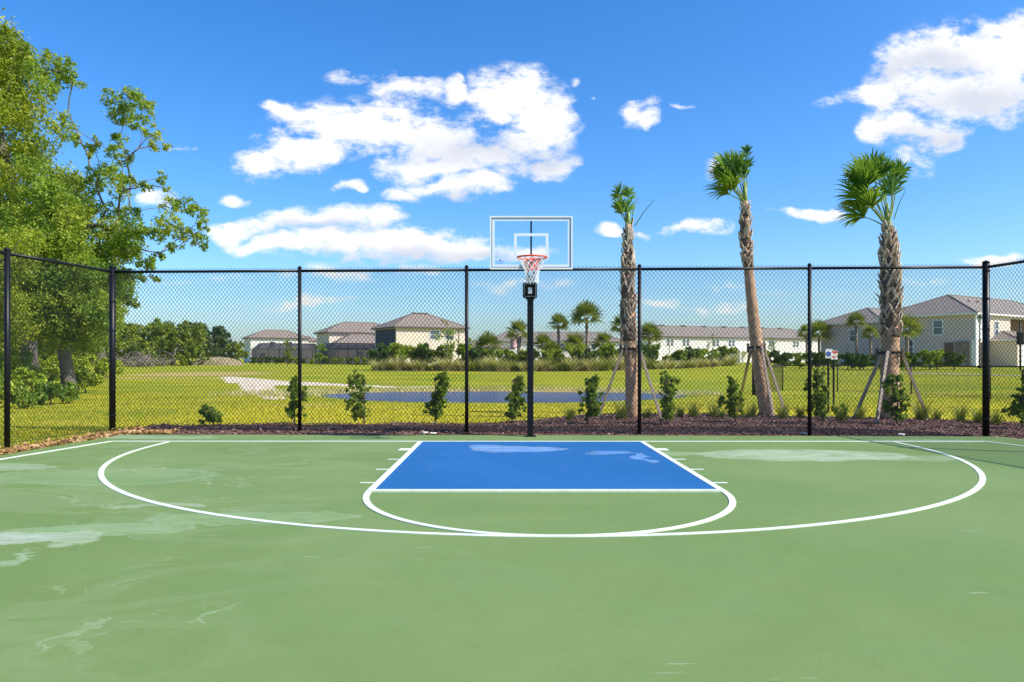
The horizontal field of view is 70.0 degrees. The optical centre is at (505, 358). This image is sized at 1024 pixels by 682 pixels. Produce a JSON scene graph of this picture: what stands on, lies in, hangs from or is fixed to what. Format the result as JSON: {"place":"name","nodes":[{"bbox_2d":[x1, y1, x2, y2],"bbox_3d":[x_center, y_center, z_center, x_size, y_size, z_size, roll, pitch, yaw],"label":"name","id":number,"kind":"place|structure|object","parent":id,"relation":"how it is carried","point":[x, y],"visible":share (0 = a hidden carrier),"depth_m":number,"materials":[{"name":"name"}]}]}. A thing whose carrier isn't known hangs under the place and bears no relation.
{"place":"outdoors","nodes":[
{"label":"outdoors","id":0,"kind":"place"},
{"bbox_2d":[251,343,316,362],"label":"screened patio","id":1,"kind":"structure","parent":0,"point":[304,353],"depth_m":152.94,"materials":[{"name":"black"}]},
{"bbox_2d":[319,343,374,363],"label":"screened patio","id":2,"kind":"structure","parent":0,"point":[348,348],"depth_m":118.12,"materials":[{"name":"black"}]},
{"bbox_2d":[383,354,408,370],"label":"ornamental grass","id":3,"kind":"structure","parent":0,"point":[399,364],"depth_m":64.22,"materials":[{"name":"plant"}]},
{"bbox_2d":[428,352,457,370],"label":"ornamental grass","id":4,"kind":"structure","parent":0,"point":[447,368],"depth_m":64.51,"materials":[{"name":"plant"}]},
{"bbox_2d":[483,355,509,370],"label":"ornamental grass","id":5,"kind":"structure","parent":0,"point":[500,364],"depth_m":64.54,"materials":[{"name":"plant"}]},
{"bbox_2d":[324,391,684,402],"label":"pond water","id":6,"kind":"structure","parent":0,"point":[477,399],"depth_m":33.11,"materials":[{"name":"blue liquid"}]},
{"bbox_2d":[0,359,1023,451],"bbox_3d":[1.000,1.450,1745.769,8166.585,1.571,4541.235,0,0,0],"label":"ground","id":7,"kind":"structure","parent":0,"point":[423,379],"depth_m":29.06,"materials":[{"name":"plant"}]},
{"bbox_2d":[0,381,28,404],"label":"undergrowth shrub","id":8,"kind":"object","parent":7,"relation":"on","point":[14,392],"visible":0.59,"depth_m":23.04,"materials":[{"name":"green plant"}]},
{"bbox_2d":[0,353,45,385],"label":"undergrowth shrub","id":9,"kind":"object","parent":7,"relation":"on","point":[14,364],"visible":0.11,"depth_m":30.87,"materials":[{"name":"green plant"}]},
{"bbox_2d":[0,366,47,393],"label":"undergrowth shrub","id":10,"kind":"object","parent":7,"relation":"on","point":[30,380],"visible":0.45,"depth_m":26.61,"materials":[{"name":"green plant"}]},
{"bbox_2d":[0,349,47,371],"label":"undergrowth shrub","id":11,"kind":"object","parent":7,"relation":"on","point":[24,360],"visible":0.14,"depth_m":36.58,"materials":[{"name":"green plant"}]},
{"bbox_2d":[0,218,51,348],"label":"oak tree","id":12,"kind":"object","parent":7,"relation":"on","point":[12,243],"visible":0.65,"depth_m":27.12,"materials":[{"name":"green plant"}]},
{"bbox_2d":[16,391,47,408],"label":"undergrowth shrub","id":13,"kind":"object","parent":7,"relation":"on","point":[31,401],"visible":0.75,"depth_m":22.36,"materials":[{"name":"green plant"}]},
{"bbox_2d":[27,366,60,391],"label":"undergrowth shrub","id":14,"kind":"object","parent":7,"relation":"on","point":[51,372],"visible":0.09,"depth_m":32.17,"materials":[{"name":"green plant"}]},
{"bbox_2d":[12,344,80,373],"bbox_3d":[-30.214,0.159,47.829,4.176,2.545,2.687,0,0,-20],"label":"undergrowth shrub","id":15,"kind":"object","parent":7,"relation":"on","point":[40,354],"visible":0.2,"depth_m":47.86,"materials":[{"name":"green plant"}]},
{"bbox_2d":[0,8,99,386],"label":"oak tree","id":16,"kind":"object","parent":7,"relation":"on","point":[14,80],"visible":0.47,"depth_m":39.40,"materials":[{"name":"green plant"}]},
{"bbox_2d":[33,381,66,404],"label":"undergrowth shrub","id":17,"kind":"object","parent":7,"relation":"on","point":[52,389],"visible":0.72,"depth_m":24.82,"materials":[{"name":"green plant"}]},
{"bbox_2d":[0,247,111,447],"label":"chain link fence","id":18,"kind":"object","parent":7,"relation":"on","point":[6,253],"visible":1,"depth_m":12.16,"materials":[{"name":"metal"}]},
{"bbox_2d":[39,351,81,382],"bbox_3d":[-25.954,0.564,41.982,2.496,2.062,2.536,0,0,0],"label":"undergrowth shrub","id":19,"kind":"object","parent":7,"relation":"on","point":[51,367],"visible":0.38,"depth_m":41.54,"materials":[{"name":"green plant"}]},
{"bbox_2d":[0,250,137,376],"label":"oak tree","id":20,"kind":"object","parent":7,"relation":"on","point":[17,346],"visible":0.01,"depth_m":49.79,"materials":[{"name":"green plant"}]},
{"bbox_2d":[60,381,81,402],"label":"undergrowth shrub","id":21,"kind":"object","parent":7,"relation":"on","point":[70,392],"visible":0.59,"depth_m":25.91,"materials":[{"name":"green plant"}]},
{"bbox_2d":[57,353,97,376],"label":"undergrowth shrub","id":22,"kind":"object","parent":7,"relation":"on","point":[88,356],"visible":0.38,"depth_m":46.06,"materials":[{"name":"green plant"}]},
{"bbox_2d":[75,371,104,392],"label":"undergrowth shrub","id":23,"kind":"object","parent":7,"relation":"on","point":[85,381],"visible":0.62,"depth_m":34.72,"materials":[{"name":"green plant"}]},
{"bbox_2d":[0,425,179,454],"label":"leaf litter","id":24,"kind":"object","parent":7,"relation":"on","point":[73,439],"visible":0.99,"depth_m":12.47,"materials":[{"name":"brown plant"}]},
{"bbox_2d":[77,361,108,381],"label":"undergrowth shrub","id":25,"kind":"object","parent":7,"relation":"on","point":[101,369],"visible":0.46,"depth_m":41.96,"materials":[{"name":"green plant"}]},
{"bbox_2d":[0,48,210,388],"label":"oak tree","id":26,"kind":"object","parent":7,"relation":"on","point":[58,213],"visible":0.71,"depth_m":32.11,"materials":[{"name":"green plant"}]},
{"bbox_2d":[105,317,147,357],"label":"woodland tree","id":27,"kind":"object","parent":7,"relation":"on","point":[127,335],"visible":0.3,"depth_m":103.73,"materials":[{"name":"plant"}]},
{"bbox_2d":[86,349,176,366],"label":"brush pile","id":28,"kind":"object","parent":7,"relation":"on","point":[147,360],"visible":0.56,"depth_m":87.39,"materials":[{"name":"brown wood"}]},
{"bbox_2d":[124,342,159,364],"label":"woodland tree","id":29,"kind":"object","parent":7,"relation":"on","point":[140,349],"visible":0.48,"depth_m":90.93,"materials":[{"name":"plant"}]},
{"bbox_2d":[136,317,189,358],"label":"woodland tree","id":30,"kind":"object","parent":7,"relation":"on","point":[158,331],"visible":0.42,"depth_m":106.96,"materials":[{"name":"plant"}]},
{"bbox_2d":[153,335,194,365],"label":"woodland tree","id":31,"kind":"object","parent":7,"relation":"on","point":[182,356],"visible":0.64,"depth_m":95.75,"materials":[{"name":"plant"}]},
{"bbox_2d":[160,318,207,363],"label":"woodland tree","id":32,"kind":"object","parent":7,"relation":"on","point":[195,334],"visible":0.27,"depth_m":108.93,"materials":[{"name":"plant"}]},
{"bbox_2d":[176,339,209,364],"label":"woodland tree","id":33,"kind":"object","parent":7,"relation":"on","point":[192,359],"visible":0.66,"depth_m":97.78,"materials":[{"name":"plant"}]},
{"bbox_2d":[184,321,231,356],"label":"woodland tree","id":34,"kind":"object","parent":7,"relation":"on","point":[217,340],"visible":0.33,"depth_m":117.82,"materials":[{"name":"plant"}]},
{"bbox_2d":[198,403,223,424],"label":"young shrub","id":35,"kind":"object","parent":7,"relation":"on","point":[212,414],"visible":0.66,"depth_m":14.80,"materials":[{"name":"green plant"}]},
{"bbox_2d":[188,357,242,364],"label":"soil mound","id":36,"kind":"object","parent":7,"relation":"on","point":[219,360],"visible":0.52,"depth_m":98.42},
{"bbox_2d":[223,340,248,361],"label":"woodland tree","id":37,"kind":"object","parent":7,"relation":"on","point":[237,350],"visible":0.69,"depth_m":103.75,"materials":[{"name":"plant"}]},
{"bbox_2d":[242,329,316,362],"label":"white house","id":38,"kind":"structure","parent":7,"relation":"on","point":[275,340],"depth_m":169.65,"materials":[{"name":"paint"}]},
{"bbox_2d":[285,375,307,423],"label":"young shrub","id":39,"kind":"object","parent":7,"relation":"on","point":[294,381],"visible":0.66,"depth_m":15.14,"materials":[{"name":"green plant"}]},
{"bbox_2d":[313,322,380,362],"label":"tan house","id":40,"kind":"structure","parent":7,"relation":"on","point":[349,330],"depth_m":132.80,"materials":[{"name":"beige paint"}]},
{"bbox_2d":[343,369,371,422],"bbox_3d":[-3.124,0.825,15.264,0.578,1.226,0.518,0,0,30],"label":"young shrub","id":41,"kind":"object","parent":7,"relation":"on","point":[351,394],"visible":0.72,"depth_m":15.26,"materials":[{"name":"green plant"}]},
{"bbox_2d":[366,342,393,364],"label":"hedge shrub","id":42,"kind":"object","parent":7,"relation":"on","point":[378,356],"visible":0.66,"depth_m":66.83,"materials":[{"name":"green plant"}]},
{"bbox_2d":[390,342,416,369],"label":"hedge shrub","id":43,"kind":"object","parent":7,"relation":"on","point":[399,348],"visible":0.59,"depth_m":67.36,"materials":[{"name":"green plant"}]},
{"bbox_2d":[371,312,469,364],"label":"cream house","id":44,"kind":"structure","parent":7,"relation":"on","point":[404,330],"depth_m":110.14,"materials":[{"name":"paint"}]},
{"bbox_2d":[412,342,433,363],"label":"hedge shrub","id":45,"kind":"object","parent":7,"relation":"on","point":[423,350],"visible":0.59,"depth_m":67.06,"materials":[{"name":"green plant"}]},
{"bbox_2d":[423,371,450,421],"bbox_3d":[-1.428,0.846,15.419,0.608,1.184,0.412,0,0,11],"label":"young shrub","id":46,"kind":"object","parent":7,"relation":"on","point":[433,397],"visible":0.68,"depth_m":15.34,"materials":[{"name":"green plant"}]},
{"bbox_2d":[430,343,454,360],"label":"hedge shrub","id":47,"kind":"object","parent":7,"relation":"on","point":[438,351],"visible":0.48,"depth_m":67.75,"materials":[{"name":"green plant"}]},
{"bbox_2d":[434,320,458,357],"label":"tree","id":48,"kind":"object","parent":7,"relation":"on","point":[451,333],"visible":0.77,"depth_m":65.94,"materials":[{"name":"green plant"}]},
{"bbox_2d":[455,343,471,361],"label":"hedge shrub","id":49,"kind":"object","parent":7,"relation":"on","point":[461,350],"visible":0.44,"depth_m":68.44,"materials":[{"name":"green plant"}]},
{"bbox_2d":[209,384,723,396],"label":"bank grass","id":50,"kind":"structure","parent":7,"relation":"on","point":[312,390],"depth_m":36.26,"materials":[{"name":"plant"}]},
{"bbox_2d":[468,345,485,366],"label":"hedge shrub","id":51,"kind":"object","parent":7,"relation":"on","point":[475,353],"visible":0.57,"depth_m":68.10,"materials":[{"name":"green plant"}]},
{"bbox_2d":[472,330,502,352],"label":"palm","id":52,"kind":"object","parent":7,"relation":"on","point":[488,342],"visible":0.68,"depth_m":71.64,"materials":[{"name":"green plant"}]},
{"bbox_2d":[497,348,514,365],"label":"hedge shrub","id":53,"kind":"object","parent":7,"relation":"on","point":[509,353],"visible":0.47,"depth_m":68.17,"materials":[{"name":"green plant"}]},
{"bbox_2d":[0,434,1023,681],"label":"court slab","id":54,"kind":"structure","parent":7,"relation":"on","point":[100,580],"depth_m":4.80,"materials":[{"name":"green concrete"}]},
{"bbox_2d":[0,441,1022,536],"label":"court lines","id":55,"kind":"object","parent":54,"relation":"on","point":[724,512],"visible":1,"depth_m":7.48,"materials":[{"name":"white paint"}]},
{"bbox_2d":[490,216,572,436],"bbox_3d":[0.434,-0.487,12.309,1.256,3.745,1.319,0,0,44],"label":"basketball hoop","id":56,"kind":"object","parent":54,"relation":"on","point":[531,263],"visible":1,"depth_m":12.12,"materials":[{"name":"black paint"}]},
{"bbox_2d":[376,442,714,488],"bbox_3d":[0.426,1.384,9.910,3.690,0.002,4.580,0,0,0],"label":"court key","id":57,"kind":"object","parent":54,"relation":"on","point":[531,465],"visible":1,"depth_m":9.21,"materials":[{"name":"blue paint"}]},
{"bbox_2d":[503,375,526,422],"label":"young shrub","id":58,"kind":"object","parent":7,"relation":"on","point":[519,404],"visible":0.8,"depth_m":15.28,"materials":[{"name":"green plant"}]},
{"bbox_2d":[504,319,534,364],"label":"palm","id":59,"kind":"object","parent":7,"relation":"on","point":[515,336],"visible":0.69,"depth_m":73.87,"materials":[{"name":"green plant"}]},
{"bbox_2d":[533,332,553,357],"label":"palm","id":60,"kind":"object","parent":7,"relation":"on","point":[543,337],"visible":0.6,"depth_m":71.70,"materials":[{"name":"green plant"}]},
{"bbox_2d":[538,348,556,369],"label":"hedge shrub","id":61,"kind":"object","parent":7,"relation":"on","point":[549,353],"visible":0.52,"depth_m":68.88,"materials":[{"name":"green plant"}]},
{"bbox_2d":[109,260,989,435],"bbox_3d":[0.595,-0.043,13.545,16.275,3.455,0.128,0,0,3],"label":"chain link fence","id":62,"kind":"object","parent":7,"relation":"on","point":[985,384],"visible":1,"depth_m":13.53,"materials":[{"name":"black metal"}]},
{"bbox_2d":[495,332,619,360],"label":"townhouse row","id":63,"kind":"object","parent":7,"relation":"on","point":[563,336],"visible":0.11,"depth_m":202.18,"materials":[{"name":"white paint"}]},
{"bbox_2d":[547,312,570,347],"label":"palm","id":64,"kind":"object","parent":7,"relation":"on","point":[557,319],"visible":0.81,"depth_m":79.76,"materials":[{"name":"green plant"}]},
{"bbox_2d":[565,342,586,365],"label":"hedge shrub","id":65,"kind":"object","parent":7,"relation":"on","point":[574,348],"visible":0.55,"depth_m":68.74,"materials":[{"name":"green plant"}]},
{"bbox_2d":[562,329,591,353],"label":"palm","id":66,"kind":"object","parent":7,"relation":"on","point":[576,338],"visible":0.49,"depth_m":71.75,"materials":[{"name":"green plant"}]},
{"bbox_2d":[137,411,1023,436],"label":"mulch chips","id":67,"kind":"object","parent":7,"relation":"on","point":[669,422],"visible":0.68,"depth_m":14.32,"materials":[{"name":"brown wood"}]},
{"bbox_2d":[568,299,604,352],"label":"palm","id":68,"kind":"object","parent":7,"relation":"on","point":[582,309],"visible":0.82,"depth_m":77.58,"materials":[{"name":"green plant"}]},
{"bbox_2d":[577,348,599,365],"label":"hedge shrub","id":69,"kind":"object","parent":7,"relation":"on","point":[591,353],"visible":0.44,"depth_m":68.49,"materials":[{"name":"green plant"}]},
{"bbox_2d":[577,373,604,422],"bbox_3d":[1.770,0.845,15.046,0.584,1.089,0.486,0,0,19],"label":"young shrub","id":70,"kind":"object","parent":7,"relation":"on","point":[586,398],"visible":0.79,"depth_m":14.94,"materials":[{"name":"green plant"}]},
{"bbox_2d":[592,330,615,348],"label":"palm","id":71,"kind":"object","parent":7,"relation":"on","point":[601,338],"visible":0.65,"depth_m":72.86,"materials":[{"name":"green plant"}]},
{"bbox_2d":[592,343,616,361],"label":"hedge shrub","id":72,"kind":"object","parent":7,"relation":"on","point":[607,350],"visible":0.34,"depth_m":69.82,"materials":[{"name":"green plant"}]},
{"bbox_2d":[607,314,622,346],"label":"palm","id":73,"kind":"object","parent":7,"relation":"on","point":[617,329],"visible":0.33,"depth_m":83.91,"materials":[{"name":"green plant"}]},
{"bbox_2d":[611,397,634,418],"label":"grass tuft","id":74,"kind":"object","parent":7,"relation":"on","point":[620,412],"visible":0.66,"depth_m":16.12,"materials":[{"name":"plant"}]},
{"bbox_2d":[598,345,662,418],"bbox_3d":[2.817,0.588,17.647,1.426,1.822,2.550,0,0,0],"label":"palm brace","id":75,"kind":"object","parent":7,"relation":"on","point":[645,369],"visible":0.44,"depth_m":16.82,"materials":[{"name":"brown wood"}]},
{"bbox_2d":[610,182,653,417],"bbox_3d":[2.934,-1.352,17.001,1.053,5.635,0.629,0,0,0],"label":"cabbage palm","id":76,"kind":"object","parent":7,"relation":"on","point":[628,257],"visible":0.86,"depth_m":16.89,"materials":[{"name":"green plant"}]},
{"bbox_2d":[641,320,663,344],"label":"palm","id":77,"kind":"object","parent":7,"relation":"on","point":[650,327],"visible":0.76,"depth_m":79.61,"materials":[{"name":"green plant"}]},
{"bbox_2d":[658,370,680,423],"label":"young shrub","id":78,"kind":"object","parent":7,"relation":"on","point":[668,400],"visible":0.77,"depth_m":14.89,"materials":[{"name":"green plant"}]},
{"bbox_2d":[671,349,687,363],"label":"hedge shrub","id":79,"kind":"object","parent":7,"relation":"on","point":[682,357],"visible":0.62,"depth_m":76.83,"materials":[{"name":"green plant"}]},
{"bbox_2d":[717,346,738,363],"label":"hedge shrub","id":80,"kind":"object","parent":7,"relation":"on","point":[727,351],"visible":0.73,"depth_m":86.00,"materials":[{"name":"green plant"}]},
{"bbox_2d":[636,325,820,361],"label":"townhouse row","id":81,"kind":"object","parent":7,"relation":"on","point":[731,340],"visible":0.49,"depth_m":167.41,"materials":[{"name":"white paint"}]},
{"bbox_2d":[716,375,744,421],"bbox_3d":[4.757,0.863,15.418,0.636,1.049,0.454,0,0,45],"label":"young shrub","id":82,"kind":"object","parent":7,"relation":"on","point":[731,399],"visible":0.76,"depth_m":15.34,"materials":[{"name":"green plant"}]},
{"bbox_2d":[701,144,774,414],"bbox_3d":[5.804,-1.944,18.287,1.789,7.036,1.161,0,0,21],"label":"cabbage palm","id":83,"kind":"object","parent":7,"relation":"on","point":[728,168],"visible":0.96,"depth_m":18.30,"materials":[{"name":"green plant"}]},
{"bbox_2d":[736,343,783,415],"bbox_3d":[6.376,0.587,19.032,0.786,1.936,2.900,0,0,-10],"label":"palm brace","id":84,"kind":"object","parent":7,"relation":"on","point":[750,348],"visible":0.62,"depth_m":18.20,"materials":[{"name":"brown wood"}]},
{"bbox_2d":[772,399,793,418],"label":"grass tuft","id":85,"kind":"object","parent":7,"relation":"on","point":[782,416],"visible":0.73,"depth_m":16.26,"materials":[{"name":"plant"}]},
{"bbox_2d":[803,319,832,362],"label":"palm","id":86,"kind":"object","parent":7,"relation":"on","point":[820,329],"visible":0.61,"depth_m":95.48,"materials":[{"name":"green plant"}]},
{"bbox_2d":[803,368,847,423],"bbox_3d":[6.496,0.790,14.954,0.661,1.200,0.706,0,0,-30],"label":"young shrub","id":87,"kind":"object","parent":7,"relation":"on","point":[821,398],"visible":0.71,"depth_m":14.85,"materials":[{"name":"green plant"}]},
{"bbox_2d":[830,399,855,420],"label":"grass tuft","id":88,"kind":"object","parent":7,"relation":"on","point":[841,416],"visible":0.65,"depth_m":15.73,"materials":[{"name":"plant"}]},
{"bbox_2d":[821,307,880,363],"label":"grey wing house","id":89,"kind":"structure","parent":7,"relation":"on","point":[863,343],"depth_m":93.87,"materials":[{"name":"paint"}]},
{"bbox_2d":[844,311,866,352],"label":"palm","id":90,"kind":"object","parent":7,"relation":"on","point":[854,320],"visible":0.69,"depth_m":85.84,"materials":[{"name":"green plant"}]},
{"bbox_2d":[859,324,879,362],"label":"palm","id":91,"kind":"object","parent":7,"relation":"on","point":[867,331],"visible":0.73,"depth_m":83.89,"materials":[{"name":"green plant"}]},
{"bbox_2d":[832,147,912,418],"bbox_3d":[8.066,-1.663,16.280,1.561,6.215,1.467,0,0,44],"label":"cabbage palm","id":92,"kind":"object","parent":7,"relation":"on","point":[862,174],"visible":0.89,"depth_m":16.16,"materials":[{"name":"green plant"}]},
{"bbox_2d":[752,364,1023,398],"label":"fence","id":93,"kind":"object","parent":7,"relation":"on","point":[837,365],"visible":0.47,"depth_m":32.96,"materials":[{"name":"metal"}]},
{"bbox_2d":[853,348,929,422],"bbox_3d":[8.313,0.606,16.296,2.328,1.673,1.164,0,0,-35],"label":"palm brace","id":94,"kind":"object","parent":7,"relation":"on","point":[888,355],"visible":0.55,"depth_m":16.26,"materials":[{"name":"brown wood"}]},
{"bbox_2d":[880,374,910,423],"bbox_3d":[7.963,0.847,14.919,0.582,1.084,0.605,0,0,0],"label":"young shrub","id":95,"kind":"object","parent":7,"relation":"on","point":[895,408],"visible":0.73,"depth_m":14.93,"materials":[{"name":"green plant"}]},
{"bbox_2d":[900,312,926,357],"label":"palm","id":96,"kind":"object","parent":7,"relation":"on","point":[914,329],"visible":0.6,"depth_m":65.46,"materials":[{"name":"green plant"}]},
{"bbox_2d":[908,399,942,419],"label":"grass tuft","id":97,"kind":"object","parent":7,"relation":"on","point":[921,417],"visible":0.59,"depth_m":15.94,"materials":[{"name":"plant"}]},
{"bbox_2d":[918,349,941,369],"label":"hedge shrub","id":98,"kind":"object","parent":7,"relation":"on","point":[934,354],"visible":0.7,"depth_m":65.45,"materials":[{"name":"green plant"}]},
{"bbox_2d":[874,294,1023,365],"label":"corner building","id":99,"kind":"structure","parent":7,"relation":"on","point":[955,323],"depth_m":80.24,"materials":[{"name":"grey paint"}]},
{"bbox_2d":[944,351,965,369],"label":"hedge shrub","id":100,"kind":"object","parent":7,"relation":"on","point":[960,356],"visible":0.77,"depth_m":65.42,"materials":[{"name":"green plant"}]},
{"bbox_2d":[948,401,973,420],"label":"grass tuft","id":101,"kind":"object","parent":7,"relation":"on","point":[959,415],"visible":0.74,"depth_m":15.56,"materials":[{"name":"plant"}]},
{"bbox_2d":[987,258,1023,437],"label":"chain link fence","id":102,"kind":"object","parent":7,"relation":"on","point":[1004,264],"visible":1,"depth_m":12.74,"materials":[{"name":"metal"}]},
{"bbox_2d":[1001,369,1023,427],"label":"young shrub","id":103,"kind":"object","parent":7,"relation":"on","point":[1020,403],"visible":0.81,"depth_m":14.01,"materials":[{"name":"green plant"}]},
{"bbox_2d":[1016,321,1023,370],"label":"utility post","id":104,"kind":"object","parent":7,"relation":"on","point":[1022,337],"visible":0.7,"depth_m":61.94,"materials":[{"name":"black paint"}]},
{"bbox_2d":[0,0,1023,358],"label":"sky","id":105,"kind":"structure","parent":0,"point":[364,134],"materials":[{"name":"blue"}]},
{"bbox_2d":[554,355,581,370],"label":"ornamental grass","id":106,"kind":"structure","parent":0,"point":[572,364],"depth_m":65.25,"materials":[{"name":"plant"}]},
{"bbox_2d":[592,355,617,370],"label":"ornamental grass","id":107,"kind":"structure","parent":0,"point":[606,366],"depth_m":65.72,"materials":[{"name":"plant"}]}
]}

